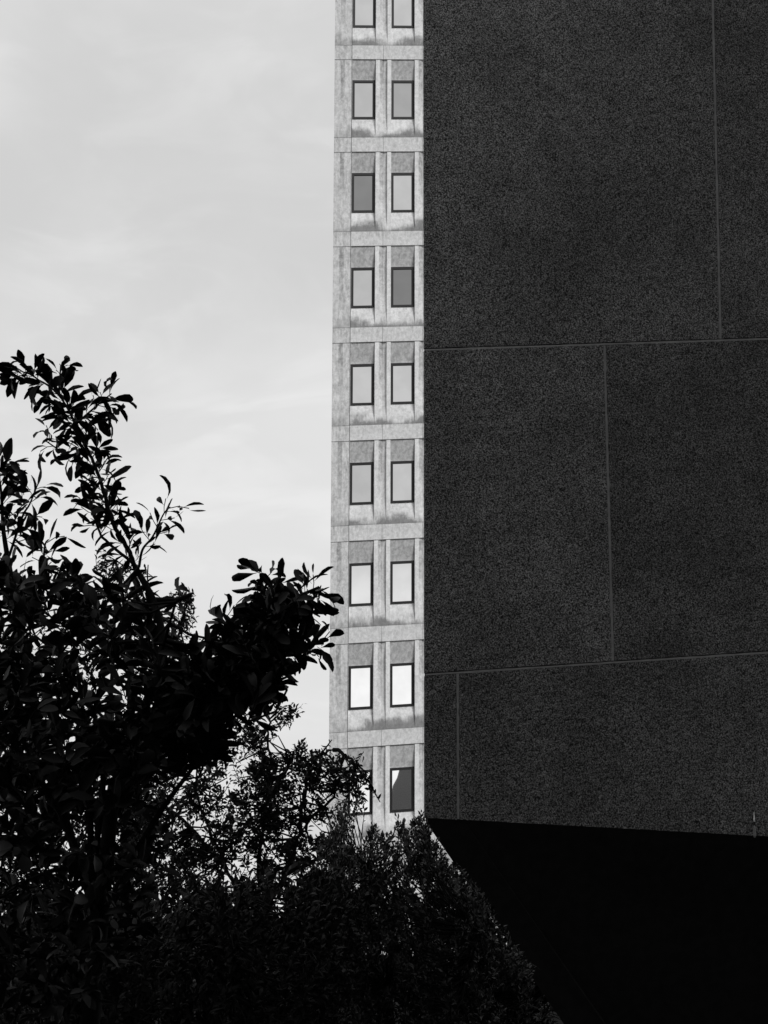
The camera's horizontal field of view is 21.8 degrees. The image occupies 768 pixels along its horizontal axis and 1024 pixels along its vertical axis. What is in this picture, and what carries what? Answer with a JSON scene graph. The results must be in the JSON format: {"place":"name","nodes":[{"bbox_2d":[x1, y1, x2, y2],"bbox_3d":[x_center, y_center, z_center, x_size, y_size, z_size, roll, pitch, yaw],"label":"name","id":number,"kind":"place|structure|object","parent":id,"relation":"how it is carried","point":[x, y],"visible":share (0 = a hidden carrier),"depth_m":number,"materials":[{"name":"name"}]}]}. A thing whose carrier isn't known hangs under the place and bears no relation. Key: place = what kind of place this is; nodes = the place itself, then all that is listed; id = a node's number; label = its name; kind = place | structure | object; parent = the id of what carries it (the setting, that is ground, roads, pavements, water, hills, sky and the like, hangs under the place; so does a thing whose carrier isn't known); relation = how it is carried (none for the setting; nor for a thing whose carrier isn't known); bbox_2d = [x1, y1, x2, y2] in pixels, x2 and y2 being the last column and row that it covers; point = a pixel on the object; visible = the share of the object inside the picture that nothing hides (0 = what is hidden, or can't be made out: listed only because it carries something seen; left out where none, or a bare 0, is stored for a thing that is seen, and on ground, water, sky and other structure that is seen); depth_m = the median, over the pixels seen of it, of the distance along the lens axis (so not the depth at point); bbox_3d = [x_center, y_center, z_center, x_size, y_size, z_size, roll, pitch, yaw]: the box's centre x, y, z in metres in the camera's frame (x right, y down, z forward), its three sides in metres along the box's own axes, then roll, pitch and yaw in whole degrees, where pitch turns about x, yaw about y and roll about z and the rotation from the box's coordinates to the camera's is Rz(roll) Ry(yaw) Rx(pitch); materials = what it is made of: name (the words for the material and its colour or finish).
{"place":"outdoors","nodes":[
{"label":"outdoors","id":0,"kind":"place"},
{"bbox_2d":[0,0,334,917],"label":"sky","id":1,"kind":"structure","parent":0,"point":[167,166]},
{"bbox_2d":[17,918,562,1023],"bbox_3d":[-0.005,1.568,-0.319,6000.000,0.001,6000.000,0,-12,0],"label":"ground","id":2,"kind":"structure","parent":0,"point":[556,1019],"depth_m":33.36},
{"bbox_2d":[0,894,194,1023],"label":"bush","id":3,"kind":"object","parent":2,"relation":"on","point":[144,994],"visible":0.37,"depth_m":12.18,"materials":[{"name":"black plant"}]},
{"bbox_2d":[0,548,210,1008],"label":"slender tree","id":4,"kind":"object","parent":2,"relation":"on","point":[184,624],"visible":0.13,"depth_m":19.97,"materials":[{"name":"black plant"}]},
{"bbox_2d":[0,350,343,1023],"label":"leaf tree","id":5,"kind":"object","parent":2,"relation":"on","point":[204,700],"visible":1,"depth_m":8.71,"materials":[{"name":"black plant"}]},
{"bbox_2d":[116,702,380,998],"bbox_3d":[-1.216,3.351,16.782,2.381,3.535,1.744,0,-12,0],"label":"leaf tree","id":6,"kind":"object","parent":2,"relation":"on","point":[267,819],"visible":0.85,"depth_m":16.66,"materials":[{"name":"black plant"}]},
{"bbox_2d":[160,857,345,1023],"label":"bush","id":7,"kind":"object","parent":2,"relation":"on","point":[215,900],"visible":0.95,"depth_m":12.73,"materials":[{"name":"black plant"}]},
{"bbox_2d":[0,871,560,1023],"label":"hedge","id":8,"kind":"object","parent":2,"relation":"on","point":[538,994],"visible":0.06,"depth_m":22.74,"materials":[{"name":"black plant"}]},
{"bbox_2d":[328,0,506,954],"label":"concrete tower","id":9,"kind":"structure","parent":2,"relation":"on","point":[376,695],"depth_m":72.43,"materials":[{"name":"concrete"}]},
{"bbox_2d":[348,769,372,814],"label":"window","id":10,"kind":"structure","parent":9,"relation":"in","point":[369,795],"depth_m":69.66,"materials":[{"name":"glass"}]},
{"bbox_2d":[348,665,372,709],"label":"window","id":11,"kind":"structure","parent":9,"relation":"in","point":[360,678],"depth_m":70.39,"materials":[{"name":"glass"}]},
{"bbox_2d":[349,562,372,605],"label":"window","id":12,"kind":"structure","parent":9,"relation":"in","point":[360,574],"depth_m":71.14,"materials":[{"name":"glass"}]},
{"bbox_2d":[350,462,373,504],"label":"window","id":13,"kind":"structure","parent":9,"relation":"in","point":[361,473],"depth_m":71.89,"materials":[{"name":"glass"}]},
{"bbox_2d":[350,364,373,404],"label":"window","id":14,"kind":"structure","parent":9,"relation":"in","point":[361,375],"depth_m":72.61,"materials":[{"name":"glass"}]},
{"bbox_2d":[351,267,374,307],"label":"window","id":15,"kind":"structure","parent":9,"relation":"in","point":[363,278],"depth_m":73.36,"materials":[{"name":"glass"}]},
{"bbox_2d":[351,173,374,212],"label":"window","id":16,"kind":"structure","parent":9,"relation":"in","point":[363,184],"depth_m":74.10,"materials":[{"name":"glass"}]},
{"bbox_2d":[352,80,374,118],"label":"window","id":17,"kind":"structure","parent":9,"relation":"in","point":[363,91],"depth_m":74.82,"materials":[{"name":"glass"}]},
{"bbox_2d":[353,0,375,27],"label":"window","id":18,"kind":"structure","parent":9,"relation":"in","point":[364,11],"depth_m":75.52,"materials":[{"name":"glass"}]},
{"bbox_2d":[390,767,413,812],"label":"window","id":19,"kind":"structure","parent":9,"relation":"in","point":[401,778],"depth_m":69.97,"materials":[{"name":"glass"}]},
{"bbox_2d":[390,662,413,706],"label":"window","id":20,"kind":"structure","parent":9,"relation":"in","point":[401,674],"depth_m":70.70,"materials":[{"name":"glass"}]},
{"bbox_2d":[390,560,413,603],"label":"window","id":21,"kind":"structure","parent":9,"relation":"in","point":[401,572],"depth_m":71.45,"materials":[{"name":"glass"}]},
{"bbox_2d":[390,460,413,502],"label":"window","id":22,"kind":"structure","parent":9,"relation":"in","point":[401,472],"depth_m":72.19,"materials":[{"name":"glass"}]},
{"bbox_2d":[391,363,413,403],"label":"window","id":23,"kind":"structure","parent":9,"relation":"in","point":[402,374],"depth_m":72.91,"materials":[{"name":"glass"}]},
{"bbox_2d":[391,267,413,306],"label":"window","id":24,"kind":"structure","parent":9,"relation":"in","point":[402,278],"depth_m":73.66,"materials":[{"name":"glass"}]},
{"bbox_2d":[391,173,413,211],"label":"window","id":25,"kind":"structure","parent":9,"relation":"in","point":[402,184],"depth_m":74.39,"materials":[{"name":"glass"}]},
{"bbox_2d":[391,80,413,118],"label":"window","id":26,"kind":"structure","parent":9,"relation":"in","point":[402,91],"depth_m":75.14,"materials":[{"name":"glass"}]},
{"bbox_2d":[391,0,413,27],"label":"window","id":27,"kind":"structure","parent":9,"relation":"in","point":[402,10],"depth_m":75.82,"materials":[{"name":"glass"}]},
{"bbox_2d":[298,793,538,1023],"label":"bush","id":28,"kind":"object","parent":2,"relation":"on","point":[457,897],"visible":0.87,"depth_m":13.77,"materials":[{"name":"black plant"}]},
{"bbox_2d":[463,904,558,1023],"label":"bush","id":29,"kind":"object","parent":2,"relation":"on","point":[515,1015],"visible":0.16,"depth_m":14.76,"materials":[{"name":"black plant"}]},
{"bbox_2d":[423,0,767,1023],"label":"concrete building","id":30,"kind":"structure","parent":2,"relation":"on","point":[595,290],"depth_m":20.82,"materials":[{"name":"black concrete"}]},
{"bbox_2d":[749,812,755,837],"bbox_3d":[3.770,3.206,20.378,0.066,0.256,0.062,0,-12,0],"label":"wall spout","id":31,"kind":"object","parent":30,"relation":"attached to","point":[754,829],"depth_m":20.35,"materials":[{"name":"grey metal"}]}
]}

